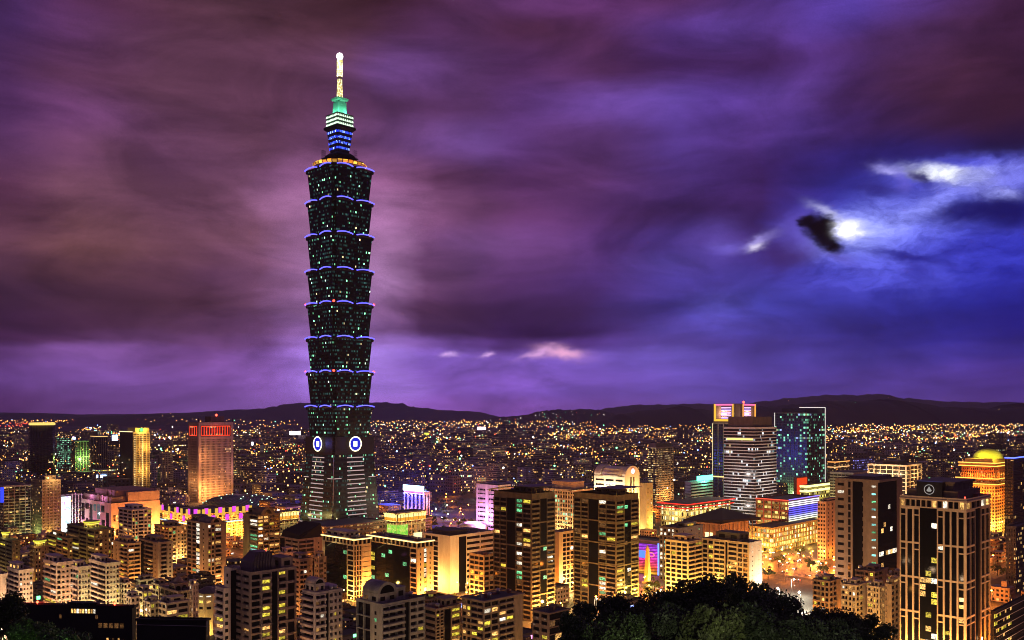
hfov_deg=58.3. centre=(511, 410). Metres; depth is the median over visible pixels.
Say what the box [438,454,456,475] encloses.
city block
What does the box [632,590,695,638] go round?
tree
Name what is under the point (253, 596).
window
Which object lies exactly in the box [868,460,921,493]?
office building
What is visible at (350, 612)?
city block
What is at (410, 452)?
city block
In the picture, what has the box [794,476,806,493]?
shop building
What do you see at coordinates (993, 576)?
road
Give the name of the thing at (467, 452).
city block
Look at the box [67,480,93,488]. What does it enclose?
city block
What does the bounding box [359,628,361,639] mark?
window
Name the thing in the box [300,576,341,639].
apartment tower
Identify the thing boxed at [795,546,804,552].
tree
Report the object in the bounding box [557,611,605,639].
tree
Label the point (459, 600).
city block
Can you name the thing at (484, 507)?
office building
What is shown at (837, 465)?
shop building
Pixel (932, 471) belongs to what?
city block
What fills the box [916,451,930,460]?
city block
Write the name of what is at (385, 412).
hills
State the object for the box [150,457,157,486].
city block
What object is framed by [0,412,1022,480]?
distant lights
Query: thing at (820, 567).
tree
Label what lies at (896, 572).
apartment block
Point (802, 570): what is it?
paved square
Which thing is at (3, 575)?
apartment block
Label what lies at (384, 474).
city block
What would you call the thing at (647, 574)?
obelisk
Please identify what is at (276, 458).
city block
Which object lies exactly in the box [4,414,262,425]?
hills
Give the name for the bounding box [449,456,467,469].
city block
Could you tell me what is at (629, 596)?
city block
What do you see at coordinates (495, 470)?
city block
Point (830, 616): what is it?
tree
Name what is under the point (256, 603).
window
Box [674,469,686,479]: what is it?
city block
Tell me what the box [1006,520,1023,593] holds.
office tower
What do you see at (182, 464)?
city block
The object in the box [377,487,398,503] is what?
city block
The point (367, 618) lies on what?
window
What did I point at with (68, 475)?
city block
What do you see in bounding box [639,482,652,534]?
office building
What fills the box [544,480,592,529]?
office building
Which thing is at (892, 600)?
apartment block
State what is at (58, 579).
apartment block
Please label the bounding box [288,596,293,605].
window
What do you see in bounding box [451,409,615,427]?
hills
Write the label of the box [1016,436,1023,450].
city block
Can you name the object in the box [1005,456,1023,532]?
office tower
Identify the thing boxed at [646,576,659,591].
tree
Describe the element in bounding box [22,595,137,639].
building
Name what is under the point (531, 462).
city block
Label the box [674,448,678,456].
city block
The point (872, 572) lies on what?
apartment block
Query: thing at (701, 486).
office building
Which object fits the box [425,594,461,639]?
apartment block
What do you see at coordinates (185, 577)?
city block
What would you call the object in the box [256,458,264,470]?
city block
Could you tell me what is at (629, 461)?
city block
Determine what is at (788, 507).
shop building
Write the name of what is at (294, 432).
billboard
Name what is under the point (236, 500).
arena
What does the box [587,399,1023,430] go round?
hills
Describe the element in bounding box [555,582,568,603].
city block
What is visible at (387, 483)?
city block
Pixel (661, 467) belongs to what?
office tower
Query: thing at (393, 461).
city block
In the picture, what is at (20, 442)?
city block
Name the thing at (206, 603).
house
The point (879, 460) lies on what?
city block
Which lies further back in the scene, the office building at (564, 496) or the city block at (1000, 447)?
the city block at (1000, 447)
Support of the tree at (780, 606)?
on the hill
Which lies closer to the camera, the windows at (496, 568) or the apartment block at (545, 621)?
the apartment block at (545, 621)
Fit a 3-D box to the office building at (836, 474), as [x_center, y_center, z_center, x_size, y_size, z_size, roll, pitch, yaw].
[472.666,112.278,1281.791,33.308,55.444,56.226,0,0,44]
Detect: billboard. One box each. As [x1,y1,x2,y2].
[0,487,3,531]
[289,431,300,434]
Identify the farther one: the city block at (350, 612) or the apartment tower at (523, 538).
the apartment tower at (523, 538)
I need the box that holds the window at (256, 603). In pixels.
[252,601,258,605]
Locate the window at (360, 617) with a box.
[359,615,361,626]
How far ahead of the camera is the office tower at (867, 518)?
622.79 m
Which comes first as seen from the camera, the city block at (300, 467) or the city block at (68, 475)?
the city block at (68, 475)
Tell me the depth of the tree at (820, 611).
119.88 m
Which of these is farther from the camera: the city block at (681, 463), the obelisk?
the city block at (681, 463)
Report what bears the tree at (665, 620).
on the hill
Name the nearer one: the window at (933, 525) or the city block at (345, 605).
the window at (933, 525)
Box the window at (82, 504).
[81,502,84,519]
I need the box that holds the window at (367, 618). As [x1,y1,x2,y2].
[366,617,368,628]
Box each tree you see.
[0,591,30,639]
[2,616,59,639]
[35,627,92,639]
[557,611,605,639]
[572,591,638,639]
[582,611,647,639]
[622,599,661,637]
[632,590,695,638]
[637,573,729,635]
[638,601,715,639]
[642,585,652,593]
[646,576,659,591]
[661,603,788,639]
[719,571,785,616]
[722,599,813,639]
[743,588,806,625]
[762,566,775,579]
[771,554,785,566]
[786,606,829,618]
[793,615,862,639]
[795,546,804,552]
[803,607,864,638]
[804,558,816,570]
[816,562,828,572]
[840,613,898,639]
[990,563,1002,574]
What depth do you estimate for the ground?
1340.11 m
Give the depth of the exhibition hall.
1070.68 m
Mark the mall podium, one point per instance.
(364, 526)
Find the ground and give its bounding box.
[0,423,1020,639]
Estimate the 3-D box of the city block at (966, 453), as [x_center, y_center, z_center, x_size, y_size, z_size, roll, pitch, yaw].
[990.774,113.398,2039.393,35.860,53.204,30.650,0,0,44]
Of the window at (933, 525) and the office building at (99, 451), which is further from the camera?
the office building at (99, 451)
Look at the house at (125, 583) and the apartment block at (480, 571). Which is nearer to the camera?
the house at (125, 583)
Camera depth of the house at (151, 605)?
527.71 m
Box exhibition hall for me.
[657,496,734,525]
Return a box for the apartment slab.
[0,481,30,533]
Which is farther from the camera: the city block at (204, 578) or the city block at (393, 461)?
the city block at (393, 461)
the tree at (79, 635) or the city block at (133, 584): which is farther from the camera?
the city block at (133, 584)
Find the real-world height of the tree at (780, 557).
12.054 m
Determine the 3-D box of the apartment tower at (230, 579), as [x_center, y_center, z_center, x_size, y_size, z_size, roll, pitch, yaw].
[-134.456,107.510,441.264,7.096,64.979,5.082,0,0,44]
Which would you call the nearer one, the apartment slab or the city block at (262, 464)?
the apartment slab
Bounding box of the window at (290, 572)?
[288,570,293,579]
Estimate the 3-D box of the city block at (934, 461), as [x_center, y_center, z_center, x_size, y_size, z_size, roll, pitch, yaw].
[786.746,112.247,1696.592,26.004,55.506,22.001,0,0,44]
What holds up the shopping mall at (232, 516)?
on the ground
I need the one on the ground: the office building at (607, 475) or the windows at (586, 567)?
the office building at (607, 475)
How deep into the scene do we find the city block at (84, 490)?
1278.08 m
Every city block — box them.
[0,467,15,481]
[1,460,22,472]
[13,432,28,455]
[16,471,36,483]
[33,582,43,602]
[56,471,79,479]
[61,478,84,486]
[61,487,74,493]
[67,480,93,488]
[75,488,94,497]
[81,431,97,438]
[92,467,116,487]
[108,448,119,454]
[114,454,119,461]
[131,580,165,590]
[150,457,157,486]
[161,492,184,505]
[164,504,189,508]
[165,574,195,586]
[173,468,186,486]
[178,460,187,478]
[188,570,214,589]
[234,457,249,481]
[235,436,250,454]
[238,455,256,458]
[244,458,260,482]
[255,470,275,483]
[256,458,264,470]
[257,452,278,457]
[259,498,289,510]
[272,455,288,463]
[275,504,300,519]
[294,461,304,472]
[297,615,301,639]
[342,591,346,602]
[342,602,353,608]
[342,606,355,620]
[342,618,355,627]
[342,626,355,639]
[370,435,378,450]
[375,469,394,487]
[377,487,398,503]
[378,447,397,453]
[378,479,397,488]
[379,513,384,519]
[382,453,403,476]
[398,448,413,458]
[398,471,420,485]
[413,454,431,468]
[414,448,437,456]
[414,452,435,469]
[420,590,444,603]
[426,515,431,530]
[433,599,461,615]
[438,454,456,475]
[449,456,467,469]
[458,447,472,457]
[461,457,482,470]
[473,436,491,462]
[473,463,485,492]
[486,461,507,481]
[492,444,505,458]
[501,458,517,473]
[511,445,529,450]
[517,466,533,484]
[523,627,531,639]
[523,635,530,639]
[525,457,536,468]
[534,453,553,457]
[537,456,556,477]
[542,466,561,483]
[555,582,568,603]
[557,453,571,463]
[566,464,584,480]
[573,455,591,469]
[584,483,593,487]
[600,456,618,463]
[608,460,625,466]
[610,441,628,454]
[615,458,634,463]
[616,593,641,606]
[624,463,642,479]
[653,512,655,528]
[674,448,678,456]
[674,458,688,479]
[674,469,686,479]
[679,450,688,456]
[698,461,711,469]
[838,453,855,463]
[864,448,881,452]
[875,458,888,462]
[878,455,899,459]
[900,455,917,462]
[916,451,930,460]
[922,465,940,477]
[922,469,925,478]
[928,456,946,466]
[931,444,946,448]
[936,462,954,477]
[953,449,968,457]
[959,447,978,450]
[988,432,1005,445]
[990,443,1006,456]
[1007,449,1017,456]
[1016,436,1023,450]
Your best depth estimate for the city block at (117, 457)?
2050.56 m
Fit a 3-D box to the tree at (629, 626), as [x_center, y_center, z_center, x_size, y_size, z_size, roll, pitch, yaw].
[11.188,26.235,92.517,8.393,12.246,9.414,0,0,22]
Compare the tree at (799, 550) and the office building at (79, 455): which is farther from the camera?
the office building at (79, 455)
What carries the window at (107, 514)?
in the department store
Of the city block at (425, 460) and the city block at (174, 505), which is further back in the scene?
the city block at (425, 460)
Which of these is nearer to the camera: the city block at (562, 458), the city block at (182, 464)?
the city block at (182, 464)
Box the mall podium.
[297,516,386,535]
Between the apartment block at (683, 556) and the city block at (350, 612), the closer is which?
the city block at (350, 612)
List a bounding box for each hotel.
[403,485,429,515]
[955,448,1004,532]
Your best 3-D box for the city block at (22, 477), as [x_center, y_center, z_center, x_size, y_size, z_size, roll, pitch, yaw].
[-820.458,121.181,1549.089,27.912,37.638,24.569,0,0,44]
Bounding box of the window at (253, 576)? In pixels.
[252,574,258,579]
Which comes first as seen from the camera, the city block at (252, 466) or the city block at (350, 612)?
the city block at (350, 612)
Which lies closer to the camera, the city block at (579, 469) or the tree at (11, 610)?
the tree at (11, 610)
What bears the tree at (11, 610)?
on the hill
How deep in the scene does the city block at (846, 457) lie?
1875.33 m
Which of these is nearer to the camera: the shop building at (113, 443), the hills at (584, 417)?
the shop building at (113, 443)
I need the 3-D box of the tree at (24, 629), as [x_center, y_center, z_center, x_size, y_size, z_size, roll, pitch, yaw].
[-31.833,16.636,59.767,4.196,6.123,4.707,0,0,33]
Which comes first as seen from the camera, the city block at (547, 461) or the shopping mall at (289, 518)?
the shopping mall at (289, 518)
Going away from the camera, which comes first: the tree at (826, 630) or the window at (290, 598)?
the tree at (826, 630)
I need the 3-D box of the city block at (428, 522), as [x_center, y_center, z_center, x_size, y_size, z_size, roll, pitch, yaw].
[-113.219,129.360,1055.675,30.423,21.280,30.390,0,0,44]
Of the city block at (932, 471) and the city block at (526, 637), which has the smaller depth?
the city block at (526, 637)
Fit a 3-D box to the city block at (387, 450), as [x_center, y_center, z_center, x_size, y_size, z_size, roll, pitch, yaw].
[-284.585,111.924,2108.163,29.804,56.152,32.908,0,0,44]
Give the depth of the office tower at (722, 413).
1308.11 m
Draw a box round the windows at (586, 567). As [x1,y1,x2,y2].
[575,558,636,603]
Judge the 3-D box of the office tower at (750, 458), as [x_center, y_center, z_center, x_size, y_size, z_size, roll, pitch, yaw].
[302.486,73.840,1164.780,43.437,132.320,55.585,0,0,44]
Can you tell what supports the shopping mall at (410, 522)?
on the ground
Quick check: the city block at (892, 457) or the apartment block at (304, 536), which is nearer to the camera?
the apartment block at (304, 536)
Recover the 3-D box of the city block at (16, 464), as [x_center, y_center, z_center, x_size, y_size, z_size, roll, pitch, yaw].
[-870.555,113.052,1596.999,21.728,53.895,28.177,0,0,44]
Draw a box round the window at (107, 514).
[106,513,108,526]
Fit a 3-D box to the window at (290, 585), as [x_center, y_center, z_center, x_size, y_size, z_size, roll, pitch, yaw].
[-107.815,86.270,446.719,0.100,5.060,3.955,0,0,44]
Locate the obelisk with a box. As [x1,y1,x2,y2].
[642,545,650,583]
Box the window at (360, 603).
[359,602,361,613]
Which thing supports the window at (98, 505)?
in the department store
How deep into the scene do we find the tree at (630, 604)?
125.45 m
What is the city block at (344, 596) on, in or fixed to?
on the ground
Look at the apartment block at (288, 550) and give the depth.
643.99 m
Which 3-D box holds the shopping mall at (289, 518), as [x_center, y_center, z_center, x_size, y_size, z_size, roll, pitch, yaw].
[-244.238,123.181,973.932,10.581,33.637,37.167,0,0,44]
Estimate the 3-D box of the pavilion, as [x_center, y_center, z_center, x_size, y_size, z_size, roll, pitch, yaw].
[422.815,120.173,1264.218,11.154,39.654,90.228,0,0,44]
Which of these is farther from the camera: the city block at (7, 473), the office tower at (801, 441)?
the city block at (7, 473)
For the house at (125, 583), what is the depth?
587.52 m
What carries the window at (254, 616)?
in the apartment tower at (266, 596)
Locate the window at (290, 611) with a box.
[288,608,293,618]
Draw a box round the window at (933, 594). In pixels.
[931,592,936,597]
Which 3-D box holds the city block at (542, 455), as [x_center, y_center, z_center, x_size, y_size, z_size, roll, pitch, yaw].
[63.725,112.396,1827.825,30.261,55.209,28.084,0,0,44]
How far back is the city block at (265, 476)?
1525.68 m
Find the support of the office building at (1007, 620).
on the ground
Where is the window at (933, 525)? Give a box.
[931,523,936,528]
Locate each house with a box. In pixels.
[119,575,131,603]
[125,588,140,639]
[134,584,152,615]
[136,574,155,589]
[143,595,157,616]
[152,578,167,599]
[157,594,189,616]
[159,576,188,599]
[188,576,198,616]
[198,586,214,635]
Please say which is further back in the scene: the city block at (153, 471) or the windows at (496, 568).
the city block at (153, 471)
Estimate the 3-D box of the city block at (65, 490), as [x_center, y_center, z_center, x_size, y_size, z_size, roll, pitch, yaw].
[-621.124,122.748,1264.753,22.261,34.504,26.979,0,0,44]
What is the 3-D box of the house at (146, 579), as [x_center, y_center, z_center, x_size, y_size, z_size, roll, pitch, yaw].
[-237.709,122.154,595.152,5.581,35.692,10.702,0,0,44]
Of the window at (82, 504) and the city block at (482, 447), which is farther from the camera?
the city block at (482, 447)
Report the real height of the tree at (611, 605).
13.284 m
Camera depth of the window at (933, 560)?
486.43 m
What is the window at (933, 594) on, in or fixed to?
in the office tower at (944, 558)
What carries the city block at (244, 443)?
on the ground
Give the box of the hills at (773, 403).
[601,394,1019,414]
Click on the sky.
(579, 204)
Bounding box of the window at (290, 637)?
[288,634,293,639]
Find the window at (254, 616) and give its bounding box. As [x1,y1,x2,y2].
[252,614,258,619]
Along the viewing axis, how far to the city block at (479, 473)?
1555.33 m
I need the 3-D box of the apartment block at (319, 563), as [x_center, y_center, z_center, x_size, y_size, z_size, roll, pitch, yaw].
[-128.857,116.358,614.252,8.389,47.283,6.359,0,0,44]
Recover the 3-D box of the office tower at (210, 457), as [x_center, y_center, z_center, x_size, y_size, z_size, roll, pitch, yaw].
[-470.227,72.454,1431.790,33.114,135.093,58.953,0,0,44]
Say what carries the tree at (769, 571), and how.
on the ground
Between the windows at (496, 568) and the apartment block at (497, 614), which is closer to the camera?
the apartment block at (497, 614)
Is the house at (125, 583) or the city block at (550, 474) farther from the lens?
the city block at (550, 474)
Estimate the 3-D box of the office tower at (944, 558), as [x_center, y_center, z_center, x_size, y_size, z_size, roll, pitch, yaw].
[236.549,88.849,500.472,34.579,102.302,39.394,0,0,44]
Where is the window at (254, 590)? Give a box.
[252,588,258,592]
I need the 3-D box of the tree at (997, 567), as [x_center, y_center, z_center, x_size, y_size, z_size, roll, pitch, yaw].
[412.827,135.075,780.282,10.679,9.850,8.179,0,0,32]
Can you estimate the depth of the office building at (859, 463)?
1619.03 m
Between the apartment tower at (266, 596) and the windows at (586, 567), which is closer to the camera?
the apartment tower at (266, 596)
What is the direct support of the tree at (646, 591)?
on the road
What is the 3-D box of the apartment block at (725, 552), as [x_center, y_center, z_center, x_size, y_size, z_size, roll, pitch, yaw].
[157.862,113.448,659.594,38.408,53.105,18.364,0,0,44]
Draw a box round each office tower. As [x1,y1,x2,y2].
[29,422,54,477]
[119,427,149,487]
[188,414,232,501]
[647,442,673,501]
[712,401,755,496]
[724,417,776,523]
[774,407,825,493]
[835,473,901,582]
[899,477,990,639]
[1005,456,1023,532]
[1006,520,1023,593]
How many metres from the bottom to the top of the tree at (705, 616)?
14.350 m
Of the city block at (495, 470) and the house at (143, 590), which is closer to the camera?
the house at (143, 590)
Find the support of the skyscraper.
on the ground
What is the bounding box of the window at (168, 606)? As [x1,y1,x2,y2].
[167,604,175,608]
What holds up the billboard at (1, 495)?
on the ground
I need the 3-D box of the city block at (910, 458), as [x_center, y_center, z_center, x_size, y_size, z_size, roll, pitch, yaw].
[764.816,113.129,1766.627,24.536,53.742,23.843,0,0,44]
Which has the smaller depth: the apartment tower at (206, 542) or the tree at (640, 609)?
the tree at (640, 609)
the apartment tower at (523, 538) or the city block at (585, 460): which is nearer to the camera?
the apartment tower at (523, 538)
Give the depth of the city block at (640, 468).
1588.00 m
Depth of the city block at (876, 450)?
2128.74 m
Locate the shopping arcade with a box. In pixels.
[749,518,817,551]
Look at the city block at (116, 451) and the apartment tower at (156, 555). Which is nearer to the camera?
the apartment tower at (156, 555)
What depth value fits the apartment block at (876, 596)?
530.82 m
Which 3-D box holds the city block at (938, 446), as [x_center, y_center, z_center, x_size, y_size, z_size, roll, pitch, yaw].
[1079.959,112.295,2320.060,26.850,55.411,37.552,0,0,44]
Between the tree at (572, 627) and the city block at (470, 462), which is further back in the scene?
the city block at (470, 462)
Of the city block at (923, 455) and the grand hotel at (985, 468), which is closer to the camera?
the grand hotel at (985, 468)
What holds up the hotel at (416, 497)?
on the ground
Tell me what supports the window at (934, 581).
in the office tower at (944, 558)
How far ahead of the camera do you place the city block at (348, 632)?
531.93 m
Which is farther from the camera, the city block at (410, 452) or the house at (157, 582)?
the city block at (410, 452)
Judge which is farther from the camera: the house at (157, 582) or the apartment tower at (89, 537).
the apartment tower at (89, 537)
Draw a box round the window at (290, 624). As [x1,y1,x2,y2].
[288,621,293,631]
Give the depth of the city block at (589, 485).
1345.59 m
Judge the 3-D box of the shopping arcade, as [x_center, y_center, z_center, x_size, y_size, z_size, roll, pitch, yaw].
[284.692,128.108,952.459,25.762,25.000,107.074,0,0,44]
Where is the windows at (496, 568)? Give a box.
[495,567,553,618]
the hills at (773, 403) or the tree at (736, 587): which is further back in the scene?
the hills at (773, 403)
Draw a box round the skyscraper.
[299,53,379,521]
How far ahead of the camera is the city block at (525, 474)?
1579.70 m
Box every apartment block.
[0,567,7,638]
[7,560,33,601]
[43,553,72,602]
[71,559,91,600]
[88,553,120,603]
[159,452,172,481]
[278,546,296,555]
[279,521,321,557]
[292,551,312,617]
[313,551,325,582]
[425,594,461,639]
[460,588,524,639]
[469,551,492,594]
[531,601,570,639]
[555,526,572,591]
[659,520,702,580]
[665,533,701,591]
[702,529,761,600]
[812,573,841,612]
[818,497,834,559]
[840,577,867,618]
[855,563,888,583]
[866,579,884,634]
[885,576,899,639]
[887,568,899,579]
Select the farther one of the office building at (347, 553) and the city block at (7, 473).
the city block at (7, 473)
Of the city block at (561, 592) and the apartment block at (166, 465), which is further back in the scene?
the apartment block at (166, 465)
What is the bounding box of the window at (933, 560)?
[931,558,936,562]
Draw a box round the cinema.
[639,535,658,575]
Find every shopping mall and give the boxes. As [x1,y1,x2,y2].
[160,505,251,535]
[275,509,299,535]
[383,509,426,536]
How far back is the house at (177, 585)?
562.73 m
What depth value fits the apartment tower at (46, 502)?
993.90 m
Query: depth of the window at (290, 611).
446.81 m
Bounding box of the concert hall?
[683,507,760,538]
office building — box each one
[57,437,70,470]
[71,437,88,470]
[91,436,107,470]
[321,528,371,601]
[366,532,434,594]
[422,527,492,593]
[459,483,510,529]
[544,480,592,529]
[594,464,639,498]
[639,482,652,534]
[685,475,712,498]
[830,470,867,496]
[852,457,874,470]
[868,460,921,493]
[991,595,1023,639]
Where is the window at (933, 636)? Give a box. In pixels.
[931,633,936,639]
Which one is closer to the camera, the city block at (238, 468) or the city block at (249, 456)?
the city block at (238, 468)
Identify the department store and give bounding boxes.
[81,486,159,538]
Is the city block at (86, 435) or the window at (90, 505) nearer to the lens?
the window at (90, 505)
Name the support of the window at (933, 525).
in the office tower at (944, 558)
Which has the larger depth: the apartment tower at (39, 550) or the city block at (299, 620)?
the apartment tower at (39, 550)
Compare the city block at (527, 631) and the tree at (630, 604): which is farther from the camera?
the city block at (527, 631)
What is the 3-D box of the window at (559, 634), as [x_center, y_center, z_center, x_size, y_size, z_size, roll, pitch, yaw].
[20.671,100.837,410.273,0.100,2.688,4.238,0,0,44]
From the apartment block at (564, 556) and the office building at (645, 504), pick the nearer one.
the apartment block at (564, 556)
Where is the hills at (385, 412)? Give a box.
[0,402,497,422]
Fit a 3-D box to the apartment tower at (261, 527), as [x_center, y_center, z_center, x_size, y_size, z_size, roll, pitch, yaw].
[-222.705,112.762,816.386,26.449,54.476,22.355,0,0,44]
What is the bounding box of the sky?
[0,0,1023,416]
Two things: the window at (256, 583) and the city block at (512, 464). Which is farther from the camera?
the city block at (512, 464)
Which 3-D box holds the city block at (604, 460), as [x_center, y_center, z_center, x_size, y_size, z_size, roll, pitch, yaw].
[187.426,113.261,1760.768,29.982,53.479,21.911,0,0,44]
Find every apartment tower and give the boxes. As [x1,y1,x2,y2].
[0,531,20,572]
[29,539,49,581]
[31,475,60,533]
[46,530,72,558]
[66,520,114,563]
[113,535,140,581]
[118,503,151,541]
[139,534,172,578]
[154,520,186,563]
[186,513,226,584]
[214,585,228,639]
[224,565,240,639]
[236,548,296,639]
[243,507,279,556]
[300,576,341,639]
[356,579,424,639]
[487,484,555,620]
[568,485,640,606]
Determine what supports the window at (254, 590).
in the apartment tower at (266, 596)
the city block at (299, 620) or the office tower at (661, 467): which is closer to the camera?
the city block at (299, 620)
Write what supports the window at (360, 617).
in the apartment tower at (385, 610)
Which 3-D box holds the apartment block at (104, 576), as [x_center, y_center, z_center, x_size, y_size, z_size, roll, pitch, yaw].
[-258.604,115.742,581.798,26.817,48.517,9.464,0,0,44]
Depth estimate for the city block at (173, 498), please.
1163.91 m
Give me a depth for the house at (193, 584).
546.56 m
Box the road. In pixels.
[185,487,1005,627]
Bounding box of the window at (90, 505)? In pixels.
[89,504,92,519]
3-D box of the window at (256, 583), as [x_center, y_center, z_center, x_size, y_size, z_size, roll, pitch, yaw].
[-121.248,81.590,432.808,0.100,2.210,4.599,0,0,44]
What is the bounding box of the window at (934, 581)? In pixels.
[931,578,936,583]
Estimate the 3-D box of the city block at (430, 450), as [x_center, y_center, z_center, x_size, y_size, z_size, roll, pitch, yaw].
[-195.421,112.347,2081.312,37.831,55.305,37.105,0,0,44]
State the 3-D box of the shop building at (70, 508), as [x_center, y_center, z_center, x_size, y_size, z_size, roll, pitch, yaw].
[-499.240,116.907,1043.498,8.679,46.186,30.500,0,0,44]
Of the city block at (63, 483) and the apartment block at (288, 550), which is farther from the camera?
the city block at (63, 483)
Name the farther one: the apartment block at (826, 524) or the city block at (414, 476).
the city block at (414, 476)
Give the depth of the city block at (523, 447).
2351.52 m
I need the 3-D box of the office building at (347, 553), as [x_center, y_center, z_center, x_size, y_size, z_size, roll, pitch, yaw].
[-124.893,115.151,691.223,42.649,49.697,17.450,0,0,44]
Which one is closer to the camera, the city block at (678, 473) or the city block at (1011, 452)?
the city block at (678, 473)
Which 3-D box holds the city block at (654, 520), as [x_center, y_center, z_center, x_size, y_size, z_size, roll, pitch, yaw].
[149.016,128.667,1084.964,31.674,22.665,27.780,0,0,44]
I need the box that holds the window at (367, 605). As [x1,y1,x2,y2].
[366,603,368,614]
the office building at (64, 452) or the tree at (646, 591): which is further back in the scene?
the office building at (64, 452)
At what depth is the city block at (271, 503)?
1190.49 m
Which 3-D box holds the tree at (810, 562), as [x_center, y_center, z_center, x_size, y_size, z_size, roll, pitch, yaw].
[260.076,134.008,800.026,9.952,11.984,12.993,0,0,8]
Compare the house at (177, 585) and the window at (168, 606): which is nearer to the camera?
the window at (168, 606)
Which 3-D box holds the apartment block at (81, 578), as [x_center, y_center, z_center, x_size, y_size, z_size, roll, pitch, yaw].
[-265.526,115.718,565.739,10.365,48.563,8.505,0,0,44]
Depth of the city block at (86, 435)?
2857.98 m
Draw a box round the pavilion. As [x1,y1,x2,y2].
[800,481,829,500]
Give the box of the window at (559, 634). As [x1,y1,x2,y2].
[555,633,560,639]
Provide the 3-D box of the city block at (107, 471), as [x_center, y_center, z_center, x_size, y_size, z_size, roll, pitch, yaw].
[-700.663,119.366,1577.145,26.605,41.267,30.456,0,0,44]
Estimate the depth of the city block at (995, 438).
2378.91 m
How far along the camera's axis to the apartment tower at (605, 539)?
653.41 m
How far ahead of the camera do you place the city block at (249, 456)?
1771.93 m
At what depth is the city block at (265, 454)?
2122.07 m
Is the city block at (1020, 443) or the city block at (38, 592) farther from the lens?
the city block at (1020, 443)
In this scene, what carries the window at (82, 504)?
in the department store
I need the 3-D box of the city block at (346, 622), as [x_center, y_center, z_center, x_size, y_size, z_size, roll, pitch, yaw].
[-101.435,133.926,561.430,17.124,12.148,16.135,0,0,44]
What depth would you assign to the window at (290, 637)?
446.97 m
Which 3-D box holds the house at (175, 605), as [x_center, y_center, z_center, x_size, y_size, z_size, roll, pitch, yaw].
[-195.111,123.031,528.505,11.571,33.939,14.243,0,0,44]
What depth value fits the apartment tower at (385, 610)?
429.04 m
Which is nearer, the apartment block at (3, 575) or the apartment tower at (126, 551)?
the apartment block at (3, 575)
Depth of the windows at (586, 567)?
654.80 m
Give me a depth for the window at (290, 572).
446.81 m
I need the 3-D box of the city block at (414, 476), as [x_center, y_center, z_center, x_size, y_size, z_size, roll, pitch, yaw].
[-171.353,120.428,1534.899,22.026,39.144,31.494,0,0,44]
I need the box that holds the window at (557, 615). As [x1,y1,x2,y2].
[555,612,560,618]
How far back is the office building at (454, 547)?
710.07 m
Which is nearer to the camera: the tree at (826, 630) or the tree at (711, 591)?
the tree at (826, 630)
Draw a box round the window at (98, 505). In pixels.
[97,504,99,518]
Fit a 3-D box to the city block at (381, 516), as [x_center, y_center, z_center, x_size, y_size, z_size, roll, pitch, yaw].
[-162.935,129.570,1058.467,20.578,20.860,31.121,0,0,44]
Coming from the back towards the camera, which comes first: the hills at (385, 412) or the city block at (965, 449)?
the hills at (385, 412)
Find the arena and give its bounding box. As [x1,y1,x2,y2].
[202,494,270,508]
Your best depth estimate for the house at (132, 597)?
548.13 m
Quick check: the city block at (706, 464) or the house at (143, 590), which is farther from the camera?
the city block at (706, 464)
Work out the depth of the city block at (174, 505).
1096.91 m
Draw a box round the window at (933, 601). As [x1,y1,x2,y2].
[931,599,936,604]
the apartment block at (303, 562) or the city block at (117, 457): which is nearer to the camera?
the apartment block at (303, 562)
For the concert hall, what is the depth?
871.39 m
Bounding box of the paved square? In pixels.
[762,545,834,578]
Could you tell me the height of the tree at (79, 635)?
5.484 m
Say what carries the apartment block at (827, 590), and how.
on the ground
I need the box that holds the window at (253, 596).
[252,594,258,599]
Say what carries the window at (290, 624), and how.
in the apartment tower at (266, 596)
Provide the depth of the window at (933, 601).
486.25 m
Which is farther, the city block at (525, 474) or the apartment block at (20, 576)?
the city block at (525, 474)
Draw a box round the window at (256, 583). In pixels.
[252,581,258,585]
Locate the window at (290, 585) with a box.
[288,583,293,592]
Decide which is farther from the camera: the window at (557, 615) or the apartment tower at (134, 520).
the apartment tower at (134, 520)
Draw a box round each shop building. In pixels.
[61,492,87,531]
[108,435,118,448]
[756,494,819,523]
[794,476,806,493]
[827,460,849,481]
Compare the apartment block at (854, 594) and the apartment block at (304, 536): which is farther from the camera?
the apartment block at (304, 536)
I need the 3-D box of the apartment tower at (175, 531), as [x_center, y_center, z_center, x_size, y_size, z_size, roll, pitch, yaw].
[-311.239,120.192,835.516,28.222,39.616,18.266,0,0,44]
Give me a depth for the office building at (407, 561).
661.34 m
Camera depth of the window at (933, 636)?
486.43 m
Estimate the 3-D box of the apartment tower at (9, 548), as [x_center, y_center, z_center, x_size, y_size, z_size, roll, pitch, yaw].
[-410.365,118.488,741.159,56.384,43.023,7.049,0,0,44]
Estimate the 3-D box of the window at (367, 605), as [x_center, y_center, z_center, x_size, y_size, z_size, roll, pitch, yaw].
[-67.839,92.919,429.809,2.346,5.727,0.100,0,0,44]
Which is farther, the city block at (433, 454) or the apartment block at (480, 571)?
the city block at (433, 454)
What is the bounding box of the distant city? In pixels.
[0,423,1023,639]
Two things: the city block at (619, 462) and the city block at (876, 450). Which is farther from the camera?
the city block at (876, 450)
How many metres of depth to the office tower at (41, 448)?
1683.64 m
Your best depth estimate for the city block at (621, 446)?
2298.03 m

